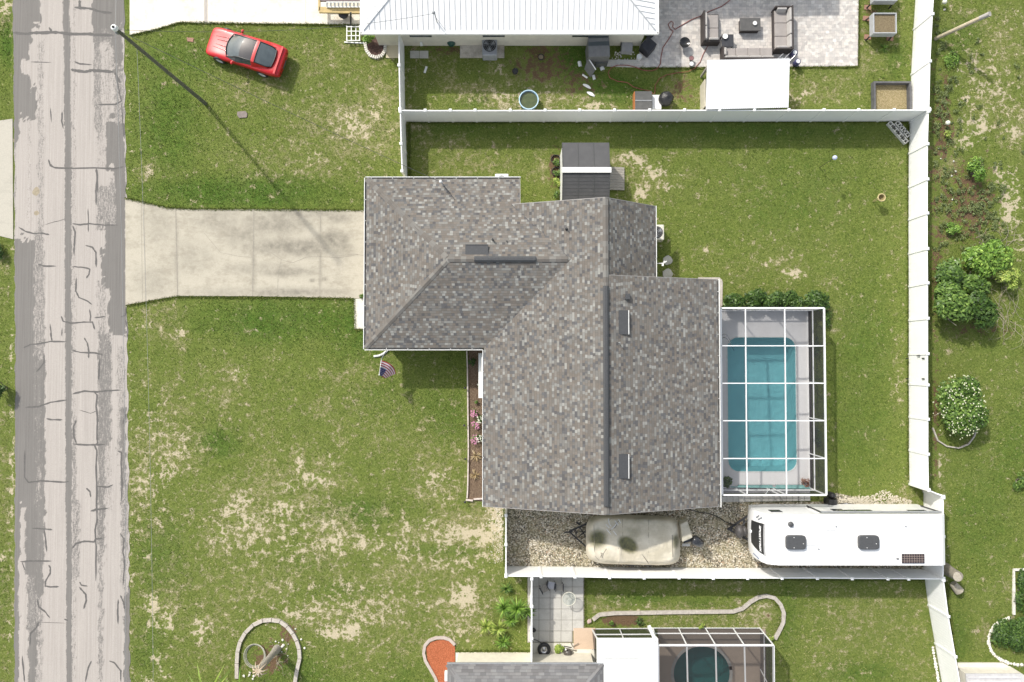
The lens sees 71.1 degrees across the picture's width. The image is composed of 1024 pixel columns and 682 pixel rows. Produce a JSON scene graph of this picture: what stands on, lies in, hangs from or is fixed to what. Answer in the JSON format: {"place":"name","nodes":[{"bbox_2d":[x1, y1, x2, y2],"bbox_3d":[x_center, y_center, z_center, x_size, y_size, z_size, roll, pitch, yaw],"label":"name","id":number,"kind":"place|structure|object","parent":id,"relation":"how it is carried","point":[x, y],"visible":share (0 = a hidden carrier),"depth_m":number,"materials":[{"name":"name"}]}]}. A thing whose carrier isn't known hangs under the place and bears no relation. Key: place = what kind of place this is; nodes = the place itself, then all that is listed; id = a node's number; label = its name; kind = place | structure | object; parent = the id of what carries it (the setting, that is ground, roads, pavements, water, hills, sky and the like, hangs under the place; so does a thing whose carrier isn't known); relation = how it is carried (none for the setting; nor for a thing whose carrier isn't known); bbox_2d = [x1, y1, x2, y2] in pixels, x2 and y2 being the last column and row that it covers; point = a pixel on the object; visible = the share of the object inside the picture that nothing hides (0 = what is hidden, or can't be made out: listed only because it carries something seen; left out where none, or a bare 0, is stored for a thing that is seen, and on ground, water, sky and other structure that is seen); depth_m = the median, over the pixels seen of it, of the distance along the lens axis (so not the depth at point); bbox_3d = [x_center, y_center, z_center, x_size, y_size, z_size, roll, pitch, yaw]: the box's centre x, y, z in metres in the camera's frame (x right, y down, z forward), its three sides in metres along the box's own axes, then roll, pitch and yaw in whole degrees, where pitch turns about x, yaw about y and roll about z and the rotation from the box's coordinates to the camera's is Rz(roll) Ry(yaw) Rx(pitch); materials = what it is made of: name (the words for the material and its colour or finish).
{"place":"outdoors","nodes":[
{"label":"outdoors","id":0,"kind":"place"},
{"bbox_2d":[0,119,12,238],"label":"opposite driveway","id":1,"kind":"structure","parent":0,"point":[6,178],"depth_m":40.25,"materials":[{"name":"concrete"}]},
{"bbox_2d":[12,0,130,681],"bbox_3d":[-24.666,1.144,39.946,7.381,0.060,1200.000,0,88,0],"label":"road","id":2,"kind":"structure","parent":0,"point":[71,446],"depth_m":39.96,"materials":[{"name":"asphalt"}]},
{"bbox_2d":[125,198,363,304],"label":"driveway","id":3,"kind":"structure","parent":0,"point":[240,252],"depth_m":40.13,"materials":[{"name":"concrete"}]},
{"bbox_2d":[130,0,359,34],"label":"neighbour driveway","id":4,"kind":"structure","parent":0,"point":[146,15],"depth_m":40.52,"materials":[{"name":"concrete"}]},
{"bbox_2d":[318,0,359,13],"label":"porch railing","id":5,"kind":"object","parent":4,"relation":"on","point":[341,9],"visible":0.83,"depth_m":39.88,"materials":[{"name":"beige wood"}]},
{"bbox_2d":[354,299,362,328],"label":"side path","id":6,"kind":"structure","parent":0,"point":[358,304],"depth_m":40.02,"materials":[{"name":"concrete"}]},
{"bbox_2d":[0,0,1023,681],"bbox_3d":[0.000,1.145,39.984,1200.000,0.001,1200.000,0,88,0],"label":"ground","id":7,"kind":"structure","parent":0,"point":[548,74],"depth_m":39.98,"materials":[{"name":"plant"}]},
{"bbox_2d":[111,24,206,104],"bbox_3d":[-17.030,-13.267,35.238,0.934,10.327,0.298,40,89,1],"label":"utility pole","id":8,"kind":"object","parent":7,"relation":"on","point":[114,28],"visible":0.97,"depth_m":34.28,"materials":[{"name":"brown wood"}]},
{"bbox_2d":[115,32,125,669],"bbox_3d":[-16.676,11.573,30.284,0.018,1.425,49.540,0,88,0],"label":"overhead wire","id":9,"kind":"object","parent":8,"relation":"attached to","point":[124,395],"visible":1,"depth_m":30.90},
{"bbox_2d":[137,58,152,622],"bbox_3d":[-16.415,7.162,32.159,0.013,1.036,40.809,-1,88,0],"label":"overhead wire","id":10,"kind":"object","parent":8,"relation":"attached to","point":[147,350],"visible":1,"depth_m":32.53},
{"bbox_2d":[118,30,437,180],"bbox_3d":[-10.191,-10.694,33.695,14.018,6.869,0.020,20,88,1],"label":"overhead wire","id":11,"kind":"object","parent":8,"relation":"attached to","point":[270,103],"visible":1,"depth_m":33.43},
{"bbox_2d":[206,27,287,77],"bbox_3d":[-14.794,-16.118,39.870,4.485,1.214,2.069,18,88,1],"label":"sports car","id":12,"kind":"object","parent":7,"relation":"on","point":[263,58],"visible":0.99,"depth_m":39.59,"materials":[{"name":"red paint"}]},
{"bbox_2d":[252,645,280,676],"bbox_3d":[-12.907,16.840,37.971,0.840,3.140,0.853,0,88,0],"label":"bare palm","id":13,"kind":"object","parent":7,"relation":"on","point":[274,652],"visible":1,"depth_m":37.48,"materials":[{"name":"beige plant"}]},
{"bbox_2d":[235,618,301,681],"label":"concrete edging","id":14,"kind":"object","parent":7,"relation":"on","point":[290,630],"visible":0.99,"depth_m":39.42,"materials":[{"name":"concrete"}]},
{"bbox_2d":[344,25,362,43],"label":"garden trellis","id":15,"kind":"object","parent":7,"relation":"on","point":[351,31],"visible":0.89,"depth_m":40.24,"materials":[{"name":"white paint"}]},
{"bbox_2d":[363,37,386,58],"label":"stone ring bed","id":16,"kind":"object","parent":7,"relation":"on","point":[373,48],"visible":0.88,"depth_m":40.42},
{"bbox_2d":[386,45,398,57],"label":"step slab","id":17,"kind":"structure","parent":7,"relation":"on","point":[392,51],"depth_m":40.44,"materials":[{"name":"concrete"}]},
{"bbox_2d":[398,35,404,109],"bbox_3d":[-6.075,-14.689,39.482,0.165,1.910,4.606,-1,88,0],"label":"vinyl fence","id":18,"kind":"object","parent":7,"relation":"on","point":[401,77],"visible":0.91,"depth_m":39.30,"materials":[{"name":"plastic"}]},
{"bbox_2d":[399,110,406,176],"bbox_3d":[-5.958,-10.704,39.367,0.164,1.910,3.387,-2,88,0],"label":"vinyl fence","id":19,"kind":"object","parent":7,"relation":"on","point":[403,144],"visible":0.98,"depth_m":39.13,"materials":[{"name":"plastic"}]},
{"bbox_2d":[422,636,455,681],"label":"concrete edging","id":20,"kind":"object","parent":7,"relation":"on","point":[450,640],"visible":1,"depth_m":39.44,"materials":[{"name":"concrete"}]},
{"bbox_2d":[426,639,454,681],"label":"red mulch","id":21,"kind":"object","parent":7,"relation":"on","point":[440,653],"visible":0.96,"depth_m":39.47,"materials":[{"name":"wood"}]},
{"bbox_2d":[466,351,481,500],"bbox_3d":[-2.074,4.710,39.804,0.963,0.155,8.319,0,88,0],"label":"bed edging","id":22,"kind":"object","parent":7,"relation":"on","point":[468,433],"visible":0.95,"depth_m":39.73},
{"bbox_2d":[468,349,483,500],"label":"flower bed soil","id":23,"kind":"structure","parent":7,"relation":"on","point":[475,488],"depth_m":39.84,"materials":[{"name":"soil"}]},
{"bbox_2d":[460,45,503,57],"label":"unit pad","id":24,"kind":"object","parent":7,"relation":"on","point":[470,51],"visible":0.5,"depth_m":40.40,"materials":[{"name":"concrete"}]},
{"bbox_2d":[482,40,496,59],"bbox_3d":[-1.242,-16.381,40.087,0.820,0.797,1.100,0,88,0],"label":"air conditioner","id":25,"kind":"object","parent":24,"relation":"on","point":[489,49],"visible":0.94,"depth_m":39.73,"materials":[{"name":"grey metal"}]},
{"bbox_2d":[491,618,505,637],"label":"yucca","id":26,"kind":"object","parent":7,"relation":"on","point":[498,630],"visible":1,"depth_m":39.11,"materials":[{"name":"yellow plant"}]},
{"bbox_2d":[494,632,511,648],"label":"yucca","id":27,"kind":"object","parent":7,"relation":"on","point":[503,642],"visible":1,"depth_m":39.26,"materials":[{"name":"green plant"}]},
{"bbox_2d":[494,596,511,618],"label":"yucca","id":28,"kind":"object","parent":7,"relation":"on","point":[502,607],"visible":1,"depth_m":38.86,"materials":[{"name":"green plant"}]},
{"bbox_2d":[360,0,658,45],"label":"white roofed house","id":29,"kind":"structure","parent":7,"relation":"on","point":[530,22],"depth_m":37.74,"materials":[{"name":"metal"}]},
{"bbox_2d":[506,596,529,620],"bbox_3d":[0.245,14.566,39.011,1.447,1.176,1.448,0,88,0],"label":"yucca","id":30,"kind":"object","parent":7,"relation":"on","point":[516,609],"visible":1,"depth_m":38.75,"materials":[{"name":"green plant"}]},
{"bbox_2d":[519,90,538,109],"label":"garden tub","id":31,"kind":"object","parent":7,"relation":"on","point":[528,99],"visible":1,"depth_m":40.10,"materials":[{"name":"plastic"}]},
{"bbox_2d":[530,577,532,661],"bbox_3d":[1.043,15.077,38.629,0.154,1.910,5.151,0,88,0],"label":"vinyl fence","id":32,"kind":"object","parent":7,"relation":"on","point":[531,607],"visible":0.88,"depth_m":37.82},
{"bbox_2d":[363,177,720,514],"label":"house roof","id":33,"kind":"structure","parent":7,"relation":"on","point":[588,330],"depth_m":36.58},
{"bbox_2d":[379,350,395,377],"bbox_3d":[-6.665,1.139,38.335,0.733,1.175,1.752,0,88,0],"label":"flag","id":34,"kind":"object","parent":33,"relation":"attached to","point":[386,370],"visible":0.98,"depth_m":38.29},
{"bbox_2d":[445,638,657,681],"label":"grey roofed house","id":35,"kind":"structure","parent":7,"relation":"on","point":[627,659],"depth_m":37.02,"materials":[{"name":"paint"}]},
{"bbox_2d":[532,643,595,661],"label":"porch walk","id":36,"kind":"structure","parent":7,"relation":"on","point":[536,645],"depth_m":39.48,"materials":[{"name":"beige concrete"}]},
{"bbox_2d":[573,628,594,648],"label":"clay slab","id":37,"kind":"structure","parent":7,"relation":"on","point":[583,637],"depth_m":39.50,"materials":[{"name":"concrete"}]},
{"bbox_2d":[560,142,610,199],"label":"garden shed","id":38,"kind":"structure","parent":7,"relation":"on","point":[585,170],"depth_m":38.03,"materials":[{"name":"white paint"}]},
{"bbox_2d":[584,35,609,76],"bbox_3d":[4.764,-15.713,39.656,1.386,1.620,1.707,0,88,0],"label":"lean to shed","id":39,"kind":"object","parent":7,"relation":"on","point":[597,52],"visible":1,"depth_m":39.20,"materials":[{"name":"grey paint"}]},
{"bbox_2d":[610,167,623,189],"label":"wooden ramp","id":40,"kind":"structure","parent":7,"relation":"on","point":[616,178],"depth_m":40.14,"materials":[{"name":"grey wood"}]},
{"bbox_2d":[592,625,656,661],"bbox_3d":[6.020,16.446,38.307,3.287,2.536,2.190,-6,88,0],"label":"screened porch","id":41,"kind":"object","parent":7,"relation":"on","point":[635,633],"visible":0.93,"depth_m":38.47,"materials":[{"name":"white metal"}]},
{"bbox_2d":[620,42,632,54],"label":"grey crate","id":42,"kind":"object","parent":7,"relation":"on","point":[626,47],"visible":1,"depth_m":40.04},
{"bbox_2d":[633,91,651,109],"bbox_3d":[7.268,-13.327,40.035,0.984,0.725,1.020,0,88,0],"label":"storage chest","id":43,"kind":"object","parent":7,"relation":"on","point":[642,100],"visible":0.79,"depth_m":39.70,"materials":[{"name":"grey plastic"}]},
{"bbox_2d":[399,108,930,122],"bbox_3d":[8.218,-12.391,39.416,28.626,1.910,0.184,0,88,0],"label":"vinyl fence","id":44,"kind":"object","parent":7,"relation":"on","point":[615,115],"visible":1,"depth_m":39.35,"materials":[{"name":"plastic"}]},
{"bbox_2d":[658,91,673,106],"bbox_3d":[8.588,-13.501,39.968,0.818,0.854,0.833,-43,89,-1],"label":"black sack","id":45,"kind":"object","parent":7,"relation":"on","point":[665,98],"visible":1,"depth_m":39.70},
{"bbox_2d":[592,594,785,639],"bbox_3d":[9.741,15.212,39.526,10.689,0.110,2.509,0,88,0],"label":"concrete edging","id":46,"kind":"object","parent":7,"relation":"on","point":[721,611],"visible":1,"depth_m":39.48,"materials":[{"name":"concrete"}]},
{"bbox_2d":[485,490,922,568],"bbox_3d":[11.231,10.564,39.736,23.244,0.056,4.295,0,88,0],"label":"gravel strip","id":47,"kind":"object","parent":7,"relation":"on","point":[537,538],"visible":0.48,"depth_m":39.69,"materials":[{"name":"gravel"}]},
{"bbox_2d":[505,508,506,575],"bbox_3d":[-0.319,10.802,38.752,0.151,1.910,3.282,0,88,0],"label":"vinyl fence","id":48,"kind":"object","parent":47,"relation":"on","point":[505,541],"visible":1,"depth_m":37.94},
{"bbox_2d":[564,515,703,565],"bbox_3d":[6.614,10.879,38.960,7.487,1.513,2.790,0,88,0],"label":"covered boat","id":49,"kind":"object","parent":47,"relation":"on","point":[634,540],"visible":1,"depth_m":38.32,"materials":[{"name":"fabric"}]},
{"bbox_2d":[505,566,943,580],"bbox_3d":[11.206,12.531,38.702,23.201,1.910,0.192,0,88,0],"label":"vinyl fence","id":50,"kind":"object","parent":47,"relation":"on","point":[723,573],"visible":1,"depth_m":38.60,"materials":[{"name":"plastic"}]},
{"bbox_2d":[727,503,944,564],"bbox_3d":[16.974,10.117,38.008,10.375,3.435,2.717,0,88,0],"label":"travel trailer","id":51,"kind":"object","parent":47,"relation":"on","point":[846,534],"visible":0.98,"depth_m":36.53,"materials":[{"name":"white plastic"}]},
{"bbox_2d":[658,629,765,681],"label":"neighbour pool deck","id":52,"kind":"structure","parent":7,"relation":"on","point":[668,655],"depth_m":39.46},
{"bbox_2d":[671,643,732,681],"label":"neighbour pool coping","id":53,"kind":"object","parent":52,"relation":"on","point":[717,649],"visible":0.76,"depth_m":39.44,"materials":[{"name":"concrete"}]},
{"bbox_2d":[652,627,774,681],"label":"neighbour screen cage","id":54,"kind":"object","parent":7,"relation":"on","point":[715,637],"visible":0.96,"depth_m":37.94,"materials":[{"name":"white metal"}]},
{"bbox_2d":[722,293,745,309],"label":"hedge bush","id":55,"kind":"object","parent":7,"relation":"on","point":[732,300],"visible":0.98,"depth_m":39.19,"materials":[{"name":"green plant"}]},
{"bbox_2d":[700,58,789,109],"bbox_3d":[12.673,-13.789,39.450,4.530,1.921,2.763,0,88,0],"label":"roofed shelter","id":56,"kind":"object","parent":7,"relation":"on","point":[744,83],"visible":0.97,"depth_m":38.51,"materials":[{"name":"metal"}]},
{"bbox_2d":[744,288,766,310],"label":"hedge bush","id":57,"kind":"object","parent":7,"relation":"on","point":[755,297],"visible":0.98,"depth_m":39.28,"materials":[{"name":"green plant"}]},
{"bbox_2d":[727,337,796,470],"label":"pool basin","id":58,"kind":"object","parent":7,"relation":"in","point":[765,364],"visible":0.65,"depth_m":41.21,"materials":[{"name":"liquid"}]},
{"bbox_2d":[721,496,809,501],"bbox_3d":[14.050,8.731,39.726,4.933,0.080,0.304,-1,88,0],"label":"paver edge","id":59,"kind":"object","parent":7,"relation":"on","point":[758,498],"visible":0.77,"depth_m":39.69,"materials":[{"name":"concrete"}]},
{"bbox_2d":[722,311,808,492],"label":"pool deck","id":60,"kind":"structure","parent":7,"relation":"on","point":[764,323],"depth_m":39.92,"materials":[{"name":"concrete"}]},
{"bbox_2d":[726,336,797,472],"bbox_3d":[13.909,3.517,39.872,3.950,0.048,7.578,0,88,0],"label":"pool coping","id":61,"kind":"object","parent":60,"relation":"on","point":[796,408],"visible":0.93,"depth_m":39.84,"materials":[{"name":"concrete"}]},
{"bbox_2d":[731,485,809,488],"bbox_3d":[14.261,8.059,39.588,4.378,0.175,0.220,0,88,0],"label":"pool pole","id":62,"kind":"object","parent":60,"relation":"on","point":[777,486],"visible":0.97,"depth_m":39.53,"materials":[{"name":"teal metal"}]},
{"bbox_2d":[720,307,826,495],"bbox_3d":[13.764,3.195,38.777,5.569,2.195,9.896,0,88,0],"label":"pool screen cage","id":63,"kind":"object","parent":60,"relation":"on","point":[813,396],"visible":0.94,"depth_m":38.12,"materials":[{"name":"white metal"}]},
{"bbox_2d":[761,290,783,306],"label":"hedge bush","id":64,"kind":"object","parent":7,"relation":"on","point":[774,299],"visible":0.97,"depth_m":39.15,"materials":[{"name":"green plant"}]},
{"bbox_2d":[781,290,807,306],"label":"hedge bush","id":65,"kind":"object","parent":7,"relation":"on","point":[791,298],"visible":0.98,"depth_m":39.24,"materials":[{"name":"green plant"}]},
{"bbox_2d":[804,290,829,311],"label":"hedge bush","id":66,"kind":"object","parent":7,"relation":"on","point":[816,298],"visible":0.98,"depth_m":39.22,"materials":[{"name":"green plant"}]},
{"bbox_2d":[823,491,836,504],"bbox_3d":[17.557,8.817,39.364,0.663,0.800,0.942,-25,89,-1],"label":"pool pump","id":67,"kind":"object","parent":7,"relation":"on","point":[829,499],"visible":0.91,"depth_m":39.21,"materials":[{"name":"black plastic"}]},
{"bbox_2d":[865,13,896,40],"bbox_3d":[20.623,-17.568,40.072,1.350,0.905,1.207,0,88,0],"label":"planter box","id":68,"kind":"object","parent":7,"relation":"on","point":[882,24],"visible":1,"depth_m":39.72,"materials":[{"name":"wood"}]},
{"bbox_2d":[866,0,897,8],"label":"planter box","id":69,"kind":"object","parent":7,"relation":"on","point":[883,2],"visible":1,"depth_m":39.87,"materials":[{"name":"wood"}]},
{"bbox_2d":[871,81,911,109],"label":"planter box","id":70,"kind":"object","parent":7,"relation":"on","point":[887,95],"visible":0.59,"depth_m":40.38,"materials":[{"name":"sand"}]},
{"bbox_2d":[906,110,929,490],"bbox_3d":[22.113,-2.213,39.124,0.388,1.910,20.377,1,88,0],"label":"vinyl fence","id":71,"kind":"object","parent":7,"relation":"on","point":[918,353],"visible":1,"depth_m":39.07,"materials":[{"name":"plastic"}]},
{"bbox_2d":[910,0,933,109],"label":"vinyl fence","id":72,"kind":"object","parent":7,"relation":"on","point":[921,54],"visible":0.99,"depth_m":39.47,"materials":[{"name":"plastic"}]},
{"bbox_2d":[923,491,944,579],"bbox_3d":[22.810,10.431,38.762,0.158,1.910,4.379,1,88,0],"label":"vinyl fence","id":73,"kind":"object","parent":7,"relation":"on","point":[933,501],"visible":0.31,"depth_m":38.62,"materials":[{"name":"plastic"}]},
{"bbox_2d":[925,579,959,681],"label":"vinyl fence","id":74,"kind":"object","parent":7,"relation":"on","point":[941,627],"visible":0.96,"depth_m":38.59,"materials":[{"name":"plastic"}]},
{"bbox_2d":[933,256,964,285],"bbox_3d":[23.901,-3.550,39.378,1.565,1.510,2.179,0,88,0],"label":"shrub","id":75,"kind":"object","parent":7,"relation":"on","point":[950,271],"visible":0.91,"depth_m":38.97,"materials":[{"name":"green plant"}]},
{"bbox_2d":[942,50,959,70],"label":"bush","id":76,"kind":"object","parent":7,"relation":"on","point":[948,59],"visible":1,"depth_m":40.24,"materials":[{"name":"green plant"}]},
{"bbox_2d":[944,562,962,581],"bbox_3d":[23.912,12.550,38.984,0.688,1.399,0.659,0,88,0],"label":"tree stump","id":77,"kind":"object","parent":7,"relation":"on","point":[950,571],"visible":0.87,"depth_m":38.52,"materials":[{"name":"wood"}]},
{"bbox_2d":[932,280,975,325],"bbox_3d":[23.953,-2.008,39.103,2.492,1.986,2.128,31,89,1],"label":"shrub","id":78,"kind":"object","parent":7,"relation":"on","point":[953,301],"visible":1,"depth_m":38.50,"materials":[{"name":"green plant"}]},
{"bbox_2d":[945,222,963,235],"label":"round bush","id":79,"kind":"object","parent":7,"relation":"on","point":[953,229],"visible":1,"depth_m":39.86,"materials":[{"name":"green plant"}]},
{"bbox_2d":[933,375,989,437],"bbox_3d":[24.265,3.575,39.029,3.063,1.822,3.519,0,88,0],"label":"blossoming bush","id":80,"kind":"object","parent":7,"relation":"on","point":[960,395],"visible":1,"depth_m":38.57,"materials":[{"name":"green plant"}]},
{"bbox_2d":[934,11,990,40],"bbox_3d":[24.492,-17.117,39.042,1.359,3.001,0.248,0,88,0],"label":"timber post","id":81,"kind":"object","parent":7,"relation":"on","point":[972,21],"visible":1,"depth_m":38.82,"materials":[{"name":"wood"}]},
{"bbox_2d":[960,271,990,294],"bbox_3d":[25.335,-3.109,39.539,2.080,1.161,1.460,10,88,0],"label":"shrub","id":82,"kind":"object","parent":7,"relation":"on","point":[972,282],"visible":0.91,"depth_m":39.13,"materials":[{"name":"green plant"}]},
{"bbox_2d":[966,156,986,182],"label":"round bush","id":83,"kind":"object","parent":7,"relation":"on","point":[976,168],"visible":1,"depth_m":39.61,"materials":[{"name":"green plant"}]},
{"bbox_2d":[932,17,1023,254],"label":"weeds","id":84,"kind":"object","parent":7,"relation":"on","point":[981,203],"visible":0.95,"depth_m":40.16,"materials":[{"name":"green plant"}]},
{"bbox_2d":[967,290,1000,329],"bbox_3d":[25.431,-1.712,39.234,1.746,1.702,2.384,-44,89,-1],"label":"shrub","id":85,"kind":"object","parent":7,"relation":"on","point":[985,310],"visible":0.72,"depth_m":38.67,"materials":[{"name":"green plant"}]},
{"bbox_2d":[961,238,1015,277],"bbox_3d":[26.140,-4.498,39.432,2.773,1.465,1.998,-19,88,-1],"label":"shrub","id":86,"kind":"object","parent":7,"relation":"on","point":[987,255],"visible":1,"depth_m":39.01,"materials":[{"name":"green plant"}]},
{"bbox_2d":[957,662,1023,681],"bbox_3d":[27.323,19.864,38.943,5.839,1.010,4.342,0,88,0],"label":"cream block building","id":87,"kind":"structure","parent":7,"relation":"on","point":[985,671],"depth_m":38.69,"materials":[{"name":"white paint"}]},
{"bbox_2d":[987,616,1023,666],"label":"stone border","id":88,"kind":"object","parent":7,"relation":"on","point":[996,656],"visible":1,"depth_m":39.45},
{"bbox_2d":[990,614,1023,652],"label":"ground cover bush","id":89,"kind":"object","parent":7,"relation":"on","point":[1013,633],"visible":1,"depth_m":39.18,"materials":[{"name":"green plant"}]},
{"bbox_2d":[992,266,1021,289],"bbox_3d":[27.336,-3.476,39.614,1.685,1.034,1.445,0,88,0],"label":"shrub","id":90,"kind":"object","parent":7,"relation":"on","point":[1008,276],"visible":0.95,"depth_m":39.34,"materials":[{"name":"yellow plant"}]},
{"bbox_2d":[990,287,1023,348],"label":"dead branches","id":91,"kind":"object","parent":7,"relation":"on","point":[1015,324],"visible":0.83,"depth_m":39.84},
{"bbox_2d":[1012,471,1023,491],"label":"bush","id":92,"kind":"object","parent":7,"relation":"on","point":[1017,485],"visible":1,"depth_m":39.46,"materials":[{"name":"green plant"}]},
{"bbox_2d":[1012,568,1023,614],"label":"stone border","id":93,"kind":"object","parent":7,"relation":"on","point":[1013,592],"visible":1,"depth_m":39.54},
{"bbox_2d":[1014,566,1023,613],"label":"ground cover bush","id":94,"kind":"object","parent":7,"relation":"on","point":[1020,582],"visible":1,"depth_m":39.35,"materials":[{"name":"green plant"}]},
{"bbox_2d":[528,631,571,641],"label":"slab patio","id":95,"kind":"structure","parent":0,"point":[553,636],"depth_m":39.51,"materials":[{"name":"concrete"}]},
{"bbox_2d":[527,577,583,642],"bbox_3d":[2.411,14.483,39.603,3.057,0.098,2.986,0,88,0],"label":"slab patio","id":96,"kind":"structure","parent":0,"point":[553,612],"depth_m":39.55,"materials":[{"name":"concrete"}]},
{"bbox_2d":[606,0,858,67],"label":"paver patio","id":97,"kind":"structure","parent":0,"point":[826,32],"depth_m":40.48,"materials":[{"name":"stone"}]},
{"bbox_2d":[638,37,656,57],"bbox_3d":[7.591,-16.440,40.137,0.660,0.700,0.700,41,89,1],"label":"covered grill","id":98,"kind":"object","parent":97,"relation":"on","point":[647,47],"visible":1,"depth_m":39.79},
{"bbox_2d":[608,0,729,93],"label":"garden hose","id":99,"kind":"object","parent":97,"relation":"on","point":[661,53],"visible":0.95,"depth_m":40.39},
{"bbox_2d":[700,10,719,45],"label":"patio armchair","id":100,"kind":"object","parent":97,"relation":"on","point":[709,30],"visible":1,"depth_m":40.08,"materials":[{"name":"fabric"}]},
{"bbox_2d":[720,34,733,48],"bbox_3d":[12.035,-16.759,40.244,0.660,0.505,0.700,0,88,0],"label":"side table","id":101,"kind":"object","parent":97,"relation":"on","point":[728,41],"visible":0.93,"depth_m":39.99,"materials":[{"name":"wicker"}]},
{"bbox_2d":[720,46,775,59],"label":"patio sofa","id":102,"kind":"object","parent":97,"relation":"on","point":[743,53],"visible":0.76,"depth_m":40.04,"materials":[{"name":"fabric"}]},
{"bbox_2d":[739,18,760,32],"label":"coffee table","id":103,"kind":"object","parent":97,"relation":"on","point":[746,25],"visible":0.99,"depth_m":40.07,"materials":[{"name":"wicker"}]},
{"bbox_2d":[771,5,793,53],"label":"patio sofa","id":104,"kind":"object","parent":97,"relation":"on","point":[782,19],"visible":0.98,"depth_m":40.06,"materials":[{"name":"fabric"}]},
{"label":"neighbour pool basin","id":105,"kind":"structure","parent":0,"visible":0},
{"bbox_2d":[674,647,729,681],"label":"neighbour pool water","id":106,"kind":"structure","parent":105,"relation":"in","point":[701,664],"depth_m":39.55,"materials":[{"name":"liquid"}]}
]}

